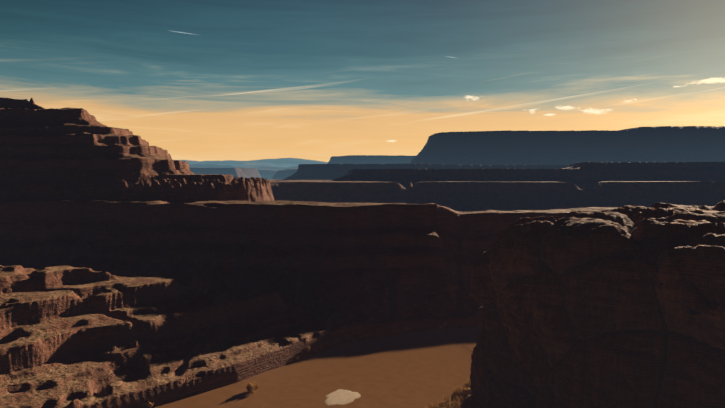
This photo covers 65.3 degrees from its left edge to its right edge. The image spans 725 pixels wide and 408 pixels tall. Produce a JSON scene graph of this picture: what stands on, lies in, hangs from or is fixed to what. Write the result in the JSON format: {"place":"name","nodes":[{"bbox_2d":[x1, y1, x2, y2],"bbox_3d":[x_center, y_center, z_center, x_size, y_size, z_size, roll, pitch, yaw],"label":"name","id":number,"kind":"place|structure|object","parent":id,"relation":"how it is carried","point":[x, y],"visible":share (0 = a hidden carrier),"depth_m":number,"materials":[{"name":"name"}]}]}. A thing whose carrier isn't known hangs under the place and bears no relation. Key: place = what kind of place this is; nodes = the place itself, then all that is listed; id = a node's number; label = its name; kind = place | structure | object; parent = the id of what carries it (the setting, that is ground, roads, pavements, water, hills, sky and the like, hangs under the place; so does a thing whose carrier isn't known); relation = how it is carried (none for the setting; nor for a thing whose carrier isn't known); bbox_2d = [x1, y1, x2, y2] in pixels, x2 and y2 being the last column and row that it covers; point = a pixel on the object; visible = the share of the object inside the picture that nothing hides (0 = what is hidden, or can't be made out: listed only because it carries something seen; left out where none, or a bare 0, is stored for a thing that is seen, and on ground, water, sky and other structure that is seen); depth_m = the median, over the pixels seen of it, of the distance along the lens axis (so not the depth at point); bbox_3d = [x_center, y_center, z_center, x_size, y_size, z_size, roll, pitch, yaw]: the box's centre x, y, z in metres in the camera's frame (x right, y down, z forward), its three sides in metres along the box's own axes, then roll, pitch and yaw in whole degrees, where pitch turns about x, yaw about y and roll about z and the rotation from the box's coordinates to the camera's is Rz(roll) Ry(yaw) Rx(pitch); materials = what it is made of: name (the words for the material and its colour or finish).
{"place":"outdoors","nodes":[
{"label":"outdoors","id":0,"kind":"place"},
{"bbox_2d":[154,326,479,407],"bbox_3d":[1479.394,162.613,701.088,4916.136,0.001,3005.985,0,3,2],"label":"canyon floor","id":1,"kind":"structure","parent":0,"point":[420,369],"depth_m":556.37,"materials":[{"name":"brown sand"}]},
{"bbox_2d":[246,383,254,391],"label":"bush","id":2,"kind":"object","parent":1,"relation":"in","point":[249,386],"visible":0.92,"depth_m":517.56,"materials":[{"name":"brown plant"}]},
{"bbox_2d":[324,389,360,405],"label":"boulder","id":3,"kind":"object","parent":1,"relation":"in","point":[340,397],"visible":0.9,"depth_m":505.91,"materials":[{"name":"beige stone"}]},
{"bbox_2d":[0,97,724,407],"bbox_3d":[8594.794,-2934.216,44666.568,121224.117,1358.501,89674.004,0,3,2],"label":"terrain","id":4,"kind":"structure","parent":0,"point":[136,271],"depth_m":907.99,"materials":[{"name":"brown stone"}]},
{"bbox_2d":[443,396,450,401],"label":"bush","id":5,"kind":"object","parent":4,"relation":"on","point":[446,398],"visible":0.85,"depth_m":485.85,"materials":[{"name":"brown plant"}]},
{"bbox_2d":[462,387,470,394],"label":"bush","id":6,"kind":"object","parent":4,"relation":"on","point":[466,389],"visible":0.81,"depth_m":506.91,"materials":[{"name":"brown plant"}]},
{"bbox_2d":[0,0,724,161],"label":"sky","id":7,"kind":"structure","parent":0,"point":[318,80],"materials":[{"name":"blue"}]},
{"bbox_2d":[460,200,724,407],"bbox_3d":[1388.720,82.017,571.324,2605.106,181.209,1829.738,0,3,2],"label":"rock cliff","id":8,"kind":"structure","parent":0,"point":[622,307],"depth_m":347.67,"materials":[{"name":"brown stone"}]}
]}

